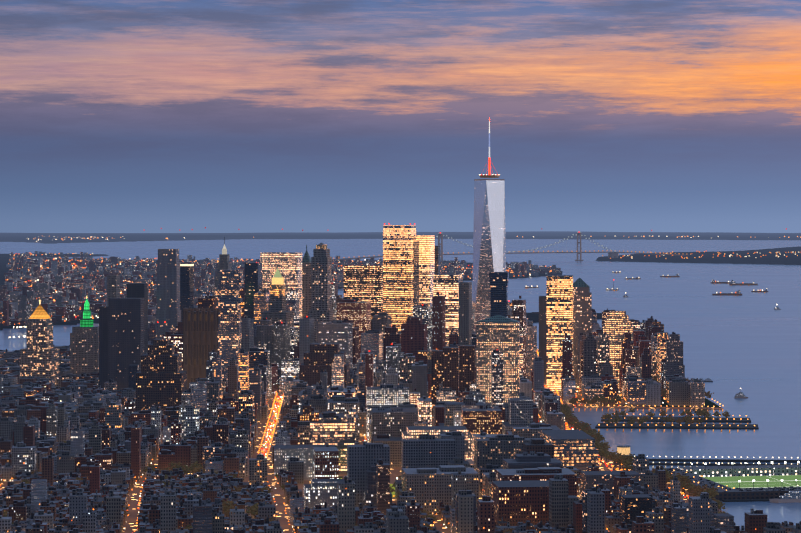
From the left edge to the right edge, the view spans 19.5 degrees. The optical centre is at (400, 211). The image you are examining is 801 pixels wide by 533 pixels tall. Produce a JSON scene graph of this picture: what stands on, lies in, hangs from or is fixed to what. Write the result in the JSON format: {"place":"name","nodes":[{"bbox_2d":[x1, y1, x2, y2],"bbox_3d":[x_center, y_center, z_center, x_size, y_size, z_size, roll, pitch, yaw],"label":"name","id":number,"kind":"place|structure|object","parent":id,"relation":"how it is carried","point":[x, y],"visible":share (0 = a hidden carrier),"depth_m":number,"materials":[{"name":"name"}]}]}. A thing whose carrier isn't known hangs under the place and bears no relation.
{"place":"outdoors","nodes":[
{"label":"outdoors","id":0,"kind":"place"},
{"bbox_2d":[260,397,283,458],"bbox_3d":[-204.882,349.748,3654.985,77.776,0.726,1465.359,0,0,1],"label":"street","id":1,"kind":"structure","parent":0,"point":[271,434],"depth_m":3691.11,"materials":[{"name":"orange asphalt"}]},
{"bbox_2d":[0,253,561,329],"bbox_3d":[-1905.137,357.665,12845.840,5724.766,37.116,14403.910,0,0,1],"label":"distant land","id":2,"kind":"structure","parent":0,"point":[4,259],"depth_m":13951.24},
{"bbox_2d":[0,349,722,532],"bbox_3d":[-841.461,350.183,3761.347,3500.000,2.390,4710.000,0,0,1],"label":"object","id":3,"kind":"structure","parent":0,"point":[131,525],"depth_m":3006.12,"materials":[{"name":"grey"}]},
{"bbox_2d":[143,464,157,471],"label":"tree","id":4,"kind":"object","parent":3,"relation":"on","point":[149,466],"visible":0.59,"depth_m":3035.11,"materials":[{"name":"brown plant"}]},
{"bbox_2d":[179,465,192,473],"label":"tree","id":5,"kind":"object","parent":3,"relation":"on","point":[187,470],"visible":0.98,"depth_m":3014.85,"materials":[{"name":"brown plant"}]},
{"bbox_2d":[191,461,203,467],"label":"tree","id":6,"kind":"object","parent":3,"relation":"on","point":[195,464],"visible":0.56,"depth_m":3066.65,"materials":[{"name":"green plant"}]},
{"bbox_2d":[193,465,204,472],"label":"tree","id":7,"kind":"object","parent":3,"relation":"on","point":[197,469],"visible":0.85,"depth_m":3016.48,"materials":[{"name":"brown plant"}]},
{"bbox_2d":[222,498,234,515],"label":"tree","id":8,"kind":"object","parent":3,"relation":"on","point":[224,503],"visible":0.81,"depth_m":2619.49,"materials":[{"name":"brown plant"}]},
{"bbox_2d":[224,506,233,516],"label":"tree","id":9,"kind":"object","parent":3,"relation":"on","point":[227,511],"visible":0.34,"depth_m":2593.60,"materials":[{"name":"brown plant"}]},
{"bbox_2d":[222,500,237,511],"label":"tree","id":10,"kind":"object","parent":3,"relation":"on","point":[227,506],"visible":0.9,"depth_m":2607.78,"materials":[{"name":"brown plant"}]},
{"bbox_2d":[229,486,240,491],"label":"tree","id":11,"kind":"object","parent":3,"relation":"on","point":[236,488],"visible":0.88,"depth_m":2802.64,"materials":[{"name":"green plant"}]},
{"bbox_2d":[246,505,257,518],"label":"tree","id":12,"kind":"object","parent":3,"relation":"on","point":[254,511],"visible":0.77,"depth_m":2599.10,"materials":[{"name":"green plant"}]},
{"bbox_2d":[259,486,272,492],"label":"tree","id":13,"kind":"object","parent":3,"relation":"on","point":[266,488],"visible":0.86,"depth_m":2806.35,"materials":[{"name":"brown plant"}]},
{"bbox_2d":[423,513,437,520],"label":"tree","id":14,"kind":"object","parent":3,"relation":"on","point":[431,516],"visible":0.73,"depth_m":2546.91,"materials":[{"name":"brown plant"}]},
{"bbox_2d":[570,419,582,429],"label":"tree","id":15,"kind":"object","parent":3,"relation":"on","point":[573,423],"visible":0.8,"depth_m":3701.52,"materials":[{"name":"green plant"}]},
{"bbox_2d":[574,423,584,427],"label":"tree","id":16,"kind":"object","parent":3,"relation":"on","point":[577,425],"visible":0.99,"depth_m":3640.75,"materials":[{"name":"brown plant"}]},
{"bbox_2d":[595,434,604,440],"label":"tree","id":17,"kind":"object","parent":3,"relation":"on","point":[600,438],"visible":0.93,"depth_m":3441.14,"materials":[{"name":"green plant"}]},
{"bbox_2d":[595,441,605,455],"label":"tree","id":18,"kind":"object","parent":3,"relation":"on","point":[598,445],"visible":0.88,"depth_m":3311.90,"materials":[{"name":"green plant"}]},
{"bbox_2d":[599,448,609,454],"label":"tree","id":19,"kind":"object","parent":3,"relation":"on","point":[603,451],"visible":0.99,"depth_m":3248.33,"materials":[{"name":"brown plant"}]},
{"bbox_2d":[607,450,618,466],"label":"tree","id":20,"kind":"object","parent":3,"relation":"on","point":[612,456],"visible":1,"depth_m":3169.36,"materials":[{"name":"green plant"}]},
{"bbox_2d":[612,454,624,462],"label":"tree","id":21,"kind":"object","parent":3,"relation":"on","point":[620,458],"visible":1,"depth_m":3147.68,"materials":[{"name":"green plant"}]},
{"bbox_2d":[614,395,623,401],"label":"tree","id":22,"kind":"object","parent":3,"relation":"on","point":[619,399],"visible":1,"depth_m":4177.87,"materials":[{"name":"green plant"}]},
{"bbox_2d":[622,459,632,470],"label":"tree","id":23,"kind":"object","parent":3,"relation":"on","point":[630,462],"visible":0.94,"depth_m":3132.34,"materials":[{"name":"green plant"}]},
{"bbox_2d":[622,464,632,470],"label":"tree","id":24,"kind":"object","parent":3,"relation":"on","point":[626,467],"visible":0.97,"depth_m":3082.44,"materials":[{"name":"green plant"}]},
{"bbox_2d":[626,453,634,469],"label":"tree","id":25,"kind":"object","parent":3,"relation":"on","point":[630,457],"visible":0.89,"depth_m":3142.45,"materials":[{"name":"green plant"}]},
{"bbox_2d":[623,396,721,407],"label":"waterfront park","id":26,"kind":"structure","parent":3,"relation":"on","point":[709,403],"depth_m":4205.21,"materials":[{"name":"green plant"}]},
{"bbox_2d":[705,391,713,397],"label":"tree","id":27,"kind":"object","parent":26,"relation":"on","point":[708,394],"visible":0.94,"depth_m":4247.62,"materials":[{"name":"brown plant"}]},
{"bbox_2d":[678,473,691,482],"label":"tree","id":28,"kind":"object","parent":3,"relation":"on","point":[684,478],"visible":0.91,"depth_m":2899.84,"materials":[{"name":"brown plant"}]},
{"bbox_2d":[691,490,701,496],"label":"tree","id":29,"kind":"object","parent":3,"relation":"on","point":[695,493],"visible":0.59,"depth_m":2784.34,"materials":[{"name":"brown plant"}]},
{"bbox_2d":[691,485,703,491],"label":"tree","id":30,"kind":"object","parent":3,"relation":"on","point":[697,487],"visible":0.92,"depth_m":2802.64,"materials":[{"name":"brown plant"}]},
{"bbox_2d":[704,488,718,496],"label":"tree","id":31,"kind":"object","parent":3,"relation":"on","point":[712,493],"visible":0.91,"depth_m":2764.24,"materials":[{"name":"brown plant"}]},
{"bbox_2d":[717,500,724,509],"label":"tree","id":32,"kind":"object","parent":3,"relation":"on","point":[720,504],"visible":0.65,"depth_m":2653.72,"materials":[{"name":"green plant"}]},
{"bbox_2d":[0,239,800,527],"bbox_3d":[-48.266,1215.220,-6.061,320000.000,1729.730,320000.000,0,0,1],"label":"sea","id":33,"kind":"structure","parent":0,"point":[748,342],"depth_m":8224.71,"materials":[{"name":"liquid"}]},
{"bbox_2d":[0,117,800,532],"bbox_3d":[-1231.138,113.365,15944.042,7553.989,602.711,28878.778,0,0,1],"label":"city","id":34,"kind":"object","parent":33,"relation":"on","point":[170,365],"visible":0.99,"depth_m":3795.47},
{"bbox_2d":[601,416,750,422],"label":"pier","id":35,"kind":"structure","parent":33,"relation":"in","point":[722,420],"depth_m":3892.83,"materials":[{"name":"black concrete"}]},
{"bbox_2d":[611,410,621,416],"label":"tree","id":36,"kind":"object","parent":35,"relation":"on","point":[616,413],"visible":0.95,"depth_m":3880.12,"materials":[{"name":"green plant"}]},
{"bbox_2d":[699,409,707,415],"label":"tree","id":37,"kind":"object","parent":35,"relation":"on","point":[704,412],"visible":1,"depth_m":3871.76,"materials":[{"name":"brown plant"}]},
{"bbox_2d":[713,411,720,419],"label":"tree","id":38,"kind":"object","parent":35,"relation":"on","point":[716,413],"visible":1,"depth_m":3886.84,"materials":[{"name":"green plant"}]},
{"bbox_2d":[595,423,758,428],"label":"pier","id":39,"kind":"structure","parent":33,"relation":"in","point":[661,426],"depth_m":3765.65,"materials":[{"name":"black concrete"}]},
{"bbox_2d":[605,412,612,418],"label":"tree","id":40,"kind":"object","parent":39,"relation":"on","point":[607,415],"visible":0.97,"depth_m":3819.99,"materials":[{"name":"green plant"}]},
{"bbox_2d":[611,416,619,422],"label":"tree","id":41,"kind":"object","parent":39,"relation":"on","point":[616,419],"visible":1,"depth_m":3768.51,"materials":[{"name":"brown plant"}]},
{"bbox_2d":[631,462,800,465],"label":"pier","id":42,"kind":"structure","parent":33,"relation":"in","point":[702,464],"depth_m":3207.41,"materials":[{"name":"black concrete"}]},
{"bbox_2d":[649,459,800,462],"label":"pier","id":43,"kind":"structure","parent":33,"relation":"in","point":[720,460],"depth_m":3256.74,"materials":[{"name":"grey concrete"}]},
{"bbox_2d":[722,498,772,501],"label":"pier","id":44,"kind":"structure","parent":33,"relation":"in","point":[740,500],"depth_m":2810.20,"materials":[{"name":"black concrete"}]},
{"bbox_2d":[0,231,800,242],"bbox_3d":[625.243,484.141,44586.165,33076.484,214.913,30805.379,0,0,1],"label":"shore land","id":45,"kind":"structure","parent":0,"point":[19,237],"depth_m":37434.77,"materials":[{"name":"grey"}]},
{"bbox_2d":[0,174,800,532],"bbox_3d":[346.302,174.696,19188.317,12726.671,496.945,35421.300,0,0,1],"label":"city lights","id":46,"kind":"object","parent":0,"point":[276,410],"visible":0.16,"depth_m":4252.73},
{"bbox_2d":[0,0,800,232],"label":"sky","id":47,"kind":"structure","parent":0,"point":[117,116],"materials":[{"name":"blue"}]},
{"bbox_2d":[526,313,601,322],"bbox_3d":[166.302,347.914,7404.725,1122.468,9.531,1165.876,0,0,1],"label":"governors island land","id":48,"kind":"structure","parent":0,"point":[534,318],"depth_m":7647.49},
{"bbox_2d":[596,246,800,264],"bbox_3d":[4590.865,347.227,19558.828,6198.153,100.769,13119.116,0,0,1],"label":"island","id":49,"kind":"structure","parent":0,"point":[773,258],"depth_m":17095.53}
]}

